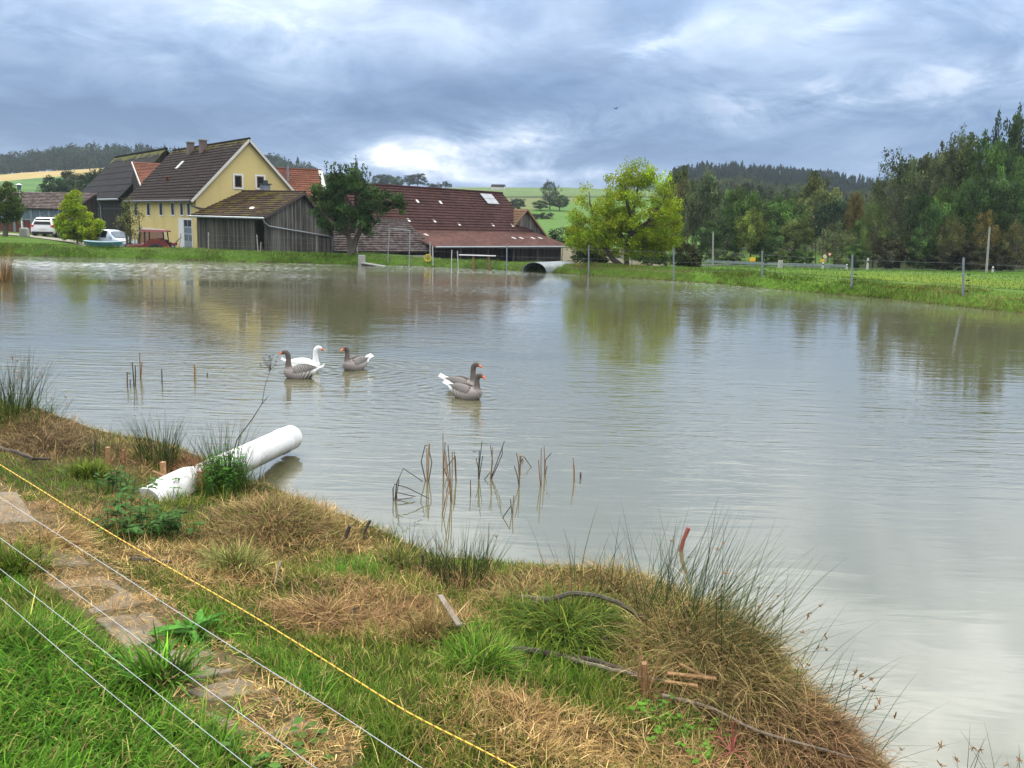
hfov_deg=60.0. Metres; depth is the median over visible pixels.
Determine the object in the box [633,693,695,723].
clover patch
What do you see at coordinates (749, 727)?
branch
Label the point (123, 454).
cut stump
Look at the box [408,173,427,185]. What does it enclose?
field tree
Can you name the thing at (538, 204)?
field tree
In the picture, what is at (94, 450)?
dark stake
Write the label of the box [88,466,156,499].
nettle plant
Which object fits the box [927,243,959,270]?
bush
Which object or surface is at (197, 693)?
stone slab
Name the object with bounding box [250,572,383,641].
sedge tussock
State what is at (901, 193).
broadleaf tree
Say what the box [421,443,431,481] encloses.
reed stubble
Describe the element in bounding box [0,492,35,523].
stone slab
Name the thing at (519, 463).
reed stubble
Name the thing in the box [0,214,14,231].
garage door
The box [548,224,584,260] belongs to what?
alder bush
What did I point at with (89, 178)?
field tree
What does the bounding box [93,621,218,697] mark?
sedge tussock
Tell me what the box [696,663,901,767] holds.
sedge tussock
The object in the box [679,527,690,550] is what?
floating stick
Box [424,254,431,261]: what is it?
hose coil
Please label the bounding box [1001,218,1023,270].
birch tree
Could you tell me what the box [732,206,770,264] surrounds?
broadleaf tree
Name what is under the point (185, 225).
door
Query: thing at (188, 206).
window
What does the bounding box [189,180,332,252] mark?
board shed
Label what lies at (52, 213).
garage door
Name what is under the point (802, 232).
broadleaf tree
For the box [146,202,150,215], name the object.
window
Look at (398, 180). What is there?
field tree
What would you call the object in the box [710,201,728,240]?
broadleaf tree
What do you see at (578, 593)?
branch
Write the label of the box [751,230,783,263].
bush
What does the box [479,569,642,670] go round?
sedge tussock
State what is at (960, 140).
birch tree
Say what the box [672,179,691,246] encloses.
broadleaf tree
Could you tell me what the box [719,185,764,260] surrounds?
broadleaf tree
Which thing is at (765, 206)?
broadleaf tree
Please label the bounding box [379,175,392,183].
field tree
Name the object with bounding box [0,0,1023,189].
sky
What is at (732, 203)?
broadleaf tree
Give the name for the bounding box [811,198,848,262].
broadleaf tree
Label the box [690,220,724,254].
broadleaf tree
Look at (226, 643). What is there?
electric fence
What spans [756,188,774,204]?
broadleaf tree
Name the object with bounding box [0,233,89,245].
driveway
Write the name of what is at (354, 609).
cut stump
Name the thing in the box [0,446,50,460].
branch
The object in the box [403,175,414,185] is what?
field tree
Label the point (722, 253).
bush
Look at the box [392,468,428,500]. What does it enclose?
reed stubble
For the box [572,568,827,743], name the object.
sedge tussock
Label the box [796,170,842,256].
broadleaf tree
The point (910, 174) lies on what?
broadleaf tree
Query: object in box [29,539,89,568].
stone slab
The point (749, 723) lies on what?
branch
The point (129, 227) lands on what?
sparse willow
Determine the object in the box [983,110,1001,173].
pine tree
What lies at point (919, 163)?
broadleaf tree
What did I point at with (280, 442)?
drain pipe
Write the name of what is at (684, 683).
wood plank
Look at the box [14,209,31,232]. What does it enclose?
garage door
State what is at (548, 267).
concrete culvert pipe
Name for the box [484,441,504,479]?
reed stubble
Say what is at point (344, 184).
apple tree
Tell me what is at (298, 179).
tiled house
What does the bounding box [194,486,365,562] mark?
sedge tussock
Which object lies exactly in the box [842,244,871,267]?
bush
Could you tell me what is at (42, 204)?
garage
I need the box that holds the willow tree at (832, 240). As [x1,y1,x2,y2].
[811,218,857,267]
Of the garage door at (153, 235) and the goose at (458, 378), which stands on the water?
the goose at (458, 378)
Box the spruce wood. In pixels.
[668,160,927,211]
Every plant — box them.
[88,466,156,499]
[88,487,183,540]
[139,507,205,541]
[145,609,225,651]
[147,477,181,497]
[197,445,250,499]
[710,721,763,767]
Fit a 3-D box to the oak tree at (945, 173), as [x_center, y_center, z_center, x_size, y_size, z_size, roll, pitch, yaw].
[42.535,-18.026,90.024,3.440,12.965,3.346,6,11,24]
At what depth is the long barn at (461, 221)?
73.30 m
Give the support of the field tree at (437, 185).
on the ground at (34, 180)
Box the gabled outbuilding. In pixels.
[513,209,547,236]
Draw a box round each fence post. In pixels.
[316,236,317,251]
[506,244,507,269]
[588,245,589,274]
[673,248,673,279]
[761,251,766,277]
[850,255,856,288]
[962,258,969,296]
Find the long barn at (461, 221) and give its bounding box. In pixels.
[318,183,567,261]
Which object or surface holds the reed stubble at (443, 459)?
in the water
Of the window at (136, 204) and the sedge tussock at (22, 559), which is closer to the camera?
the sedge tussock at (22, 559)
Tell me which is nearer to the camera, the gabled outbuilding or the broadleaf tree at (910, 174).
the gabled outbuilding
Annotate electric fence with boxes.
[0,465,515,767]
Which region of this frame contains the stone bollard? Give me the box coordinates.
[19,228,29,236]
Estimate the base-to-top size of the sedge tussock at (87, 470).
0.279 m
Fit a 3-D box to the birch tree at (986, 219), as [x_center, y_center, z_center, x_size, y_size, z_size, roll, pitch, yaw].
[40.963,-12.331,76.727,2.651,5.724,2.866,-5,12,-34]
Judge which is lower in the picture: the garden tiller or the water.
the water
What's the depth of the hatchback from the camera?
67.10 m
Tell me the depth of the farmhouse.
67.14 m
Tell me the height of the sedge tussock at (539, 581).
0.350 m
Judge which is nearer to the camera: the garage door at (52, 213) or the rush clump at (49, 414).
the rush clump at (49, 414)
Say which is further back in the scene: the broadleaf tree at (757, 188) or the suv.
the broadleaf tree at (757, 188)
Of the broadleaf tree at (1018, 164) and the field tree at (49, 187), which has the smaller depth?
the broadleaf tree at (1018, 164)
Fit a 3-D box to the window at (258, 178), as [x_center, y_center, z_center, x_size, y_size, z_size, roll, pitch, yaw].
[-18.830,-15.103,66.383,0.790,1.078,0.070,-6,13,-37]
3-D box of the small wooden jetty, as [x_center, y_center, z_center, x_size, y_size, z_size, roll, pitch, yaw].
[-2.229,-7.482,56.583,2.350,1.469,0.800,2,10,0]
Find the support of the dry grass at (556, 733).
on the ground at (34, 180)
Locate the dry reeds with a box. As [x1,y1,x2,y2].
[0,239,19,282]
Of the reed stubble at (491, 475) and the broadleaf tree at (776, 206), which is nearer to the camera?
the reed stubble at (491, 475)
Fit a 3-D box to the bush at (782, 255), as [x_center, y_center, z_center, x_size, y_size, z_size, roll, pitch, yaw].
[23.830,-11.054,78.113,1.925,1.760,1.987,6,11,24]
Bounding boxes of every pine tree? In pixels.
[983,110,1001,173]
[1004,102,1023,175]
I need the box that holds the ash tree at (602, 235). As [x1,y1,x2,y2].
[562,156,685,263]
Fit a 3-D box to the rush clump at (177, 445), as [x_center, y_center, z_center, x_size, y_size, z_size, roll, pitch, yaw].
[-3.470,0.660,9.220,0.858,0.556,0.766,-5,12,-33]
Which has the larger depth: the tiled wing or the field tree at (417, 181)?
the field tree at (417, 181)
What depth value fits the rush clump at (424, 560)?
6.30 m
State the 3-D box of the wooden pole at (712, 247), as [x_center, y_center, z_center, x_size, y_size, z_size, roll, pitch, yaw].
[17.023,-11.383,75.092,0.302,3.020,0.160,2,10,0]
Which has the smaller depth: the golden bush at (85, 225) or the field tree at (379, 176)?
the golden bush at (85, 225)
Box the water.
[0,255,1023,767]
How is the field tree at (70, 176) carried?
on the ground at (34, 180)
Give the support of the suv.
on the ground at (34, 180)
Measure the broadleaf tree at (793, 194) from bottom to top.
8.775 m
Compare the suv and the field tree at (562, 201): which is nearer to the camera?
the suv
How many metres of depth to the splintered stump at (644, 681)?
4.68 m
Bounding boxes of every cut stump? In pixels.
[105,447,110,464]
[119,447,126,462]
[160,461,165,476]
[196,466,208,490]
[353,606,356,617]
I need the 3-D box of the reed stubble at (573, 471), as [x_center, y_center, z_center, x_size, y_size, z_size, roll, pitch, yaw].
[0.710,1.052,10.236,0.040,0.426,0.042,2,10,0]
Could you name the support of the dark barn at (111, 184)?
on the ground at (34, 180)
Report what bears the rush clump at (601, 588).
on the ground at (34, 180)
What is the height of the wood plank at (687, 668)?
0.041 m
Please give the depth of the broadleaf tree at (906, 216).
97.44 m
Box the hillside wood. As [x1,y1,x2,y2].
[0,140,327,184]
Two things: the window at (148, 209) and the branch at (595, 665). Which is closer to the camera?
the branch at (595, 665)
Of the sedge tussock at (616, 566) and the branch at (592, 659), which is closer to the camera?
the branch at (592, 659)
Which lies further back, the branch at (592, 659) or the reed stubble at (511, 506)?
the reed stubble at (511, 506)
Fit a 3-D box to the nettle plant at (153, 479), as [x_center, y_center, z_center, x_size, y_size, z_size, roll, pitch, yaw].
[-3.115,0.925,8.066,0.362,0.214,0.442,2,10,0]
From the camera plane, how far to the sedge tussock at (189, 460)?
9.27 m
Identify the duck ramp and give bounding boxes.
[361,262,384,265]
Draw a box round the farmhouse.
[122,137,293,249]
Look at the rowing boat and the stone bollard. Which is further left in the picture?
the stone bollard
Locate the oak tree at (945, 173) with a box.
[916,141,951,260]
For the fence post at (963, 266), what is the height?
1.795 m
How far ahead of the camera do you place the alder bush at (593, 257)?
56.99 m
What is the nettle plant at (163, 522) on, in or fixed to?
on the ground at (34, 180)
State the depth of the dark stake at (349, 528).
7.07 m
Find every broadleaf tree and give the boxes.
[647,210,686,242]
[659,165,691,250]
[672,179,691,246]
[683,167,724,255]
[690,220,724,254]
[697,203,727,237]
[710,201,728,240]
[711,218,745,260]
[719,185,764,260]
[721,193,750,236]
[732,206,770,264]
[734,183,750,193]
[748,185,765,201]
[750,198,773,234]
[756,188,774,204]
[758,194,809,257]
[769,192,790,219]
[772,195,799,239]
[777,217,814,262]
[782,187,799,200]
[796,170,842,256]
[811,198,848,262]
[844,190,865,262]
[844,215,872,266]
[849,191,868,213]
[863,191,908,251]
[889,152,943,202]
[894,198,926,259]
[902,189,944,268]
[905,150,963,201]
[913,190,945,235]
[926,183,971,259]
[937,132,991,247]
[947,173,1008,268]
[961,129,1008,262]
[988,171,1023,269]
[992,112,1023,257]
[1006,156,1023,266]
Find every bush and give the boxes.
[52,189,105,243]
[539,212,554,218]
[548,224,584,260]
[570,244,609,262]
[631,249,675,265]
[674,241,705,267]
[703,247,727,263]
[723,251,747,264]
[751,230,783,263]
[771,248,792,265]
[787,244,814,266]
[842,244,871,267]
[869,237,909,268]
[906,226,938,268]
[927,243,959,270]
[951,241,990,269]
[981,244,1023,270]
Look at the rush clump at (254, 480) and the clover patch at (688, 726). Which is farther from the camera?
the rush clump at (254, 480)
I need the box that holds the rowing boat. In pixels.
[83,240,122,246]
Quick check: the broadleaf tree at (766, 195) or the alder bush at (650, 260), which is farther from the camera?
the broadleaf tree at (766, 195)
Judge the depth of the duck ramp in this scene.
56.35 m
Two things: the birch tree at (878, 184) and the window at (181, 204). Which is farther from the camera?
the birch tree at (878, 184)
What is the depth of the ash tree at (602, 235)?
54.01 m
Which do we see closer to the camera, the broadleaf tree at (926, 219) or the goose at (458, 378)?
the goose at (458, 378)
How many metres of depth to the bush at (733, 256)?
77.88 m
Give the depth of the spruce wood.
402.38 m
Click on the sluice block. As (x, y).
(361, 258)
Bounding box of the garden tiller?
[171,237,181,247]
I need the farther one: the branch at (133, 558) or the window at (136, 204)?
the window at (136, 204)
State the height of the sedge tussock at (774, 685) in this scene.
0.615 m
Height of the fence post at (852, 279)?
1.762 m
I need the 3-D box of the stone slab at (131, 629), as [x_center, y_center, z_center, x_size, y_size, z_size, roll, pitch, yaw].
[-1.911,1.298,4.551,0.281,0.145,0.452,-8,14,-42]
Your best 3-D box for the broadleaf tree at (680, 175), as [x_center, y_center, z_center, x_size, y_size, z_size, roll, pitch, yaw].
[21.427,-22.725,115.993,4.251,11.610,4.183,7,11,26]
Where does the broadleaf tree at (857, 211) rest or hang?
on the ground at (34, 180)
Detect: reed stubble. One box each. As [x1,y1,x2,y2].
[127,353,142,386]
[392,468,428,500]
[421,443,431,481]
[442,446,456,513]
[443,442,445,482]
[473,443,482,478]
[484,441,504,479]
[502,496,513,517]
[514,453,530,485]
[538,446,550,485]
[573,459,574,480]
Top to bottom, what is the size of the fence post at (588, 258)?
1.971 m
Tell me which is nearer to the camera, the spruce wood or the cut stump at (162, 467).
the cut stump at (162, 467)
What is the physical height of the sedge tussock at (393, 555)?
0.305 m
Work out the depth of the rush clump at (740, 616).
5.01 m
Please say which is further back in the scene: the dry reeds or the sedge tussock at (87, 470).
the dry reeds
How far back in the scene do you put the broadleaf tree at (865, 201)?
160.33 m
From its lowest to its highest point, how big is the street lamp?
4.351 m
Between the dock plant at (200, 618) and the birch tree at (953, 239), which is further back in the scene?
the birch tree at (953, 239)
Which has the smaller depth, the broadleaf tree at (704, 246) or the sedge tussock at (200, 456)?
the sedge tussock at (200, 456)
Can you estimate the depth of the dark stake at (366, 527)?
7.24 m
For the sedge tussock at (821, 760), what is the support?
on the ground at (34, 180)
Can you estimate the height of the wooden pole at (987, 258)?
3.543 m
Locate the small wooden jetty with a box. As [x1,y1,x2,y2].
[458,254,495,268]
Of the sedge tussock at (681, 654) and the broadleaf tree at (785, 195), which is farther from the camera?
the broadleaf tree at (785, 195)
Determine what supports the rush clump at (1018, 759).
on the water
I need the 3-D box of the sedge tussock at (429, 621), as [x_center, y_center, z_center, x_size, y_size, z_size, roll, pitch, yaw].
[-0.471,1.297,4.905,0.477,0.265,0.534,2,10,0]
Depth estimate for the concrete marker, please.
68.20 m
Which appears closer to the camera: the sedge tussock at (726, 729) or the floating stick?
the sedge tussock at (726, 729)
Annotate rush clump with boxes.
[0,345,68,425]
[1,380,83,430]
[79,423,135,458]
[110,406,191,470]
[140,420,217,465]
[180,411,268,496]
[216,453,285,495]
[361,513,450,557]
[384,532,481,580]
[400,522,518,591]
[527,503,639,610]
[565,500,795,641]
[586,505,889,726]
[690,549,906,737]
[715,639,957,767]
[937,734,1002,767]
[958,726,1022,767]
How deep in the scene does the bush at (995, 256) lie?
74.09 m
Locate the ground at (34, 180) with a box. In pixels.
[0,168,1023,767]
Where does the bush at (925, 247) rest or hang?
on the ground at (34, 180)
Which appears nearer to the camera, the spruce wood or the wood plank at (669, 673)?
the wood plank at (669, 673)
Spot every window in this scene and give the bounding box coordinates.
[134,202,137,215]
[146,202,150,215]
[159,202,162,215]
[170,202,174,215]
[179,202,183,215]
[186,202,190,215]
[233,174,243,188]
[255,175,265,189]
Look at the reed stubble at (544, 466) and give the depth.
10.00 m
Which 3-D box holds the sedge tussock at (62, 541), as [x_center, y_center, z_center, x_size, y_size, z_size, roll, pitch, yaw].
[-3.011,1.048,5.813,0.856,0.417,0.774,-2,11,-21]
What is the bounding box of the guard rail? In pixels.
[612,256,845,268]
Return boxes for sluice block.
[358,255,364,265]
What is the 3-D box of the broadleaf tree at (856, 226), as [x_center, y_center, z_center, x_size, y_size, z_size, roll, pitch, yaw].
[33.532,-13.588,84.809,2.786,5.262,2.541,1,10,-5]
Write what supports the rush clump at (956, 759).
on the water
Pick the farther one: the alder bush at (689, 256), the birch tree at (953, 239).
the birch tree at (953, 239)
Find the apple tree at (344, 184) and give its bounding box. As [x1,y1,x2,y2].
[307,155,408,254]
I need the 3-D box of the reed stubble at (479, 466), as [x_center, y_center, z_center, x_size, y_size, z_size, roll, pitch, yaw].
[-0.393,0.947,10.170,0.122,0.596,0.015,2,10,0]
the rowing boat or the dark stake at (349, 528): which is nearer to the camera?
the dark stake at (349, 528)
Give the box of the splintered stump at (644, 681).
[633,648,658,701]
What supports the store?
on the ground at (34, 180)
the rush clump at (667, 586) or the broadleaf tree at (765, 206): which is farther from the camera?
the broadleaf tree at (765, 206)
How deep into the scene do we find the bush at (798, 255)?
77.81 m
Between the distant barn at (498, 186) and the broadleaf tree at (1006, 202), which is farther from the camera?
the distant barn at (498, 186)
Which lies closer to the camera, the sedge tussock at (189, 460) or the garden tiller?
the sedge tussock at (189, 460)
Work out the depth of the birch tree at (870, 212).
76.41 m
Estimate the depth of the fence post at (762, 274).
46.16 m
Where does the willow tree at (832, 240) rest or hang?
on the ground at (34, 180)
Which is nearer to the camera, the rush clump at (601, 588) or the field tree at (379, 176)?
the rush clump at (601, 588)
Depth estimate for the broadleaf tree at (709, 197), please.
87.47 m
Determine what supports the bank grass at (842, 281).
on the ground at (34, 180)
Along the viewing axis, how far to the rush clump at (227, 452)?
8.37 m
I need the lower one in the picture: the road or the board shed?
the road
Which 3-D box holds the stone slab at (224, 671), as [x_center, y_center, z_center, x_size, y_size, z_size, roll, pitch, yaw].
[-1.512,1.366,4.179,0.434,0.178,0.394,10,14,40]
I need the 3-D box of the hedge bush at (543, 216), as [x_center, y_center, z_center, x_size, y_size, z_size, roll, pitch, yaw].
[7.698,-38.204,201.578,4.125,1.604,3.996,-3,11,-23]
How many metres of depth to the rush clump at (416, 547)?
6.83 m
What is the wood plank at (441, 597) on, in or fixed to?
on the ground at (34, 180)
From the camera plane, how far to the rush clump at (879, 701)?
4.42 m
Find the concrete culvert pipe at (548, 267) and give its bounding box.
[522,260,576,272]
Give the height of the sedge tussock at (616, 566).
0.486 m
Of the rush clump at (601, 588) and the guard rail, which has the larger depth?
the guard rail
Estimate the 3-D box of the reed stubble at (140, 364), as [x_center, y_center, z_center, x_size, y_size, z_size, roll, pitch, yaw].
[-6.510,-0.179,15.409,0.146,0.622,0.744,0,10,-6]
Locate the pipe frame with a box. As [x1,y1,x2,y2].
[387,228,409,262]
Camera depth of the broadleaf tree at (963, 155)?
89.05 m
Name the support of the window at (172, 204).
in the farmhouse
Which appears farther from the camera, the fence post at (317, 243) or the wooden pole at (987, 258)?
the wooden pole at (987, 258)
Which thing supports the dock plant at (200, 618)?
on the ground at (34, 180)
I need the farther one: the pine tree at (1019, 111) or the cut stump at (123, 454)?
the pine tree at (1019, 111)
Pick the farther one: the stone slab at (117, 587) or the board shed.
the board shed
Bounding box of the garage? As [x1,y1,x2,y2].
[0,192,97,236]
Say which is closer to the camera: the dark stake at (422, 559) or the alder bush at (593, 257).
the dark stake at (422, 559)
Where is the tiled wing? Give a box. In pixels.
[131,161,159,190]
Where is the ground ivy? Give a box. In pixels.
[221,717,334,767]
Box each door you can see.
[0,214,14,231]
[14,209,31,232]
[31,209,50,234]
[49,210,64,236]
[138,228,164,243]
[178,218,192,247]
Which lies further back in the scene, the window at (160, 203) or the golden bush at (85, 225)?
the window at (160, 203)
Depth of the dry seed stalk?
8.87 m
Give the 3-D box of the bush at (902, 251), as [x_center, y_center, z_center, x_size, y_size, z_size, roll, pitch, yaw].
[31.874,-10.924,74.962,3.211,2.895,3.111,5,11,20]
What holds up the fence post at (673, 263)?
on the ground at (34, 180)
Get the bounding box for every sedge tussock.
[0,415,111,458]
[0,527,84,582]
[2,511,116,557]
[57,455,111,480]
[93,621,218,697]
[161,453,202,471]
[163,602,245,651]
[169,452,219,487]
[187,533,282,585]
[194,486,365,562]
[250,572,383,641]
[361,535,438,574]
[384,591,466,646]
[423,616,537,687]
[467,557,586,618]
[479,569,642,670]
[547,550,713,634]
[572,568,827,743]
[635,635,800,759]
[649,616,853,767]
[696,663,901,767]
[757,687,906,767]
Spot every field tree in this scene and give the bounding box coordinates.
[36,174,72,192]
[60,169,87,190]
[73,168,102,190]
[371,174,388,183]
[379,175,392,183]
[387,176,404,184]
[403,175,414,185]
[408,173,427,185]
[431,182,442,187]
[510,198,525,208]
[532,200,550,209]
[540,179,562,209]
[549,195,569,210]
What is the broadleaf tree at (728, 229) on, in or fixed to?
on the ground at (34, 180)
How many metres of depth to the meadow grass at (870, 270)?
58.82 m
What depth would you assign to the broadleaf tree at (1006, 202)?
79.81 m
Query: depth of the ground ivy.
3.52 m
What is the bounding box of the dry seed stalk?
[232,354,277,456]
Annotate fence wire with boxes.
[209,235,1023,290]
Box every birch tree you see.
[859,196,896,267]
[865,147,922,268]
[924,122,970,258]
[936,216,969,270]
[967,208,1004,270]
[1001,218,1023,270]
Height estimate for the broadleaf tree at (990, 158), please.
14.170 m
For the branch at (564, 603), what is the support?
on the sedge tussock at (551, 615)
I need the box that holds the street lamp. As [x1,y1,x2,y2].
[15,184,22,227]
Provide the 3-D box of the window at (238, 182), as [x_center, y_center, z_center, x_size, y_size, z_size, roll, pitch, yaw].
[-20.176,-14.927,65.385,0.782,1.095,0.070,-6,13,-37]
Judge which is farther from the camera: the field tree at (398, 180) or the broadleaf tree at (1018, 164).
the field tree at (398, 180)
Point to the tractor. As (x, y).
(158, 242)
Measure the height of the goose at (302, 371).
0.599 m
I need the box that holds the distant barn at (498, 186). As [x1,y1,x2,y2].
[491,184,505,189]
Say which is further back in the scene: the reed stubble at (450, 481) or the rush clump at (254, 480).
the reed stubble at (450, 481)
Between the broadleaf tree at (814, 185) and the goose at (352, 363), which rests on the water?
the goose at (352, 363)
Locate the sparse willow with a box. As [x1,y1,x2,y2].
[113,195,144,244]
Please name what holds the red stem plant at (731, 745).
on the ground at (34, 180)
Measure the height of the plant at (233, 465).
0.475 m
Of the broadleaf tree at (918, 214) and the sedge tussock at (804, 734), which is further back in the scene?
the broadleaf tree at (918, 214)
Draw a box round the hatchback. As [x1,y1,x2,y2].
[91,229,137,246]
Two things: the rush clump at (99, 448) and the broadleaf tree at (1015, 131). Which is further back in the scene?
the broadleaf tree at (1015, 131)
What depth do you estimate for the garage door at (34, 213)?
81.76 m
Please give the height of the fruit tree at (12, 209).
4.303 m
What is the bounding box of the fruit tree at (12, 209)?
[0,181,28,235]
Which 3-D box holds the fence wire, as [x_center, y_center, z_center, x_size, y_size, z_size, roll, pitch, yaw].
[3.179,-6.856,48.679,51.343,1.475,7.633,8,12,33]
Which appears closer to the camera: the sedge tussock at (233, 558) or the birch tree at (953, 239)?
the sedge tussock at (233, 558)
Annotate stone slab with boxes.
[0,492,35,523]
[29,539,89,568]
[45,576,143,612]
[96,612,165,647]
[134,647,235,679]
[186,678,275,700]
[204,697,312,742]
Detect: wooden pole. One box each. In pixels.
[712,231,713,264]
[985,227,990,272]
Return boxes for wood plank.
[437,594,462,625]
[665,680,697,686]
[667,671,716,680]
[679,663,704,674]
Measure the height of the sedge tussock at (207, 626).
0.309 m
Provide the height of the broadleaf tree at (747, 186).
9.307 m
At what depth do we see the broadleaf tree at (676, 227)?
98.05 m
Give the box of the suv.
[30,217,58,237]
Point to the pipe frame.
(409, 242)
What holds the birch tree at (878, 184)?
on the ground at (34, 180)
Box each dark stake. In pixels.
[94,440,95,461]
[344,525,351,543]
[362,520,370,541]
[421,554,424,573]
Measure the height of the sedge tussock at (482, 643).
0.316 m
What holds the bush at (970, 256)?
on the ground at (34, 180)
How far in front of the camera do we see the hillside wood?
480.31 m
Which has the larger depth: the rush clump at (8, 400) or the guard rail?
the guard rail
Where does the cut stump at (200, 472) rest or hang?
on the ground at (34, 180)
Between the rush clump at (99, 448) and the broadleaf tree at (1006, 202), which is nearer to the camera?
the rush clump at (99, 448)
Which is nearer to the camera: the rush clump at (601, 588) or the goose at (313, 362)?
the rush clump at (601, 588)
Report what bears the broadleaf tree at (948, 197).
on the ground at (34, 180)
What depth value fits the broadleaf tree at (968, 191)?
81.54 m
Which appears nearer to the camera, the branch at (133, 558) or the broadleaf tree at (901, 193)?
the branch at (133, 558)
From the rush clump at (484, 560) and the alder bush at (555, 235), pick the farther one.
the alder bush at (555, 235)
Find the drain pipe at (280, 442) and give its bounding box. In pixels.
[135,425,301,501]
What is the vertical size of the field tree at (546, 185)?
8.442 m
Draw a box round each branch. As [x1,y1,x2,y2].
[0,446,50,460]
[130,556,171,562]
[507,645,641,674]
[517,595,607,641]
[531,591,647,621]
[552,651,663,681]
[662,693,880,765]
[702,707,820,746]
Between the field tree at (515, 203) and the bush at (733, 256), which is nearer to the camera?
the bush at (733, 256)
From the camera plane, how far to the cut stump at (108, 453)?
8.62 m
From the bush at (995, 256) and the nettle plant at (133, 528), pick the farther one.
the bush at (995, 256)
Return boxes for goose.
[278,350,324,378]
[281,346,324,366]
[340,346,373,370]
[438,362,482,384]
[442,373,485,399]
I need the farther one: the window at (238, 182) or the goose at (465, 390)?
the window at (238, 182)
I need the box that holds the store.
[332,218,438,257]
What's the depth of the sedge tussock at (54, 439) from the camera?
9.05 m
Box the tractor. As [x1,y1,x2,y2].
[126,229,171,247]
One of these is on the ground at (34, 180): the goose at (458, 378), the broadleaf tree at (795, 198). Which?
the broadleaf tree at (795, 198)
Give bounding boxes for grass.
[0,241,1023,312]
[0,403,909,767]
[701,263,1023,290]
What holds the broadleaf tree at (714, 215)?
on the ground at (34, 180)
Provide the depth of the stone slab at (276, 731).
3.71 m
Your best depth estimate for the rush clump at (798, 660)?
4.81 m
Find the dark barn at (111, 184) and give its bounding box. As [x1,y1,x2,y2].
[81,147,169,235]
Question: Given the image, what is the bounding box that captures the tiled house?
[275,166,325,202]
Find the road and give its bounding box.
[701,265,1022,270]
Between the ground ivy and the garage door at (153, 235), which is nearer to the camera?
the ground ivy
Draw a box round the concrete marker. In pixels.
[778,260,782,267]
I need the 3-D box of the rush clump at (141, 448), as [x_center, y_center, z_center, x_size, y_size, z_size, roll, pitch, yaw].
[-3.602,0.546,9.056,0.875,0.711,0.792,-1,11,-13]
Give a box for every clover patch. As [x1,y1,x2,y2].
[627,701,732,766]
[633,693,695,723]
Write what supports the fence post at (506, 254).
on the ground at (34, 180)
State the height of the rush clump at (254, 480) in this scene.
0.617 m

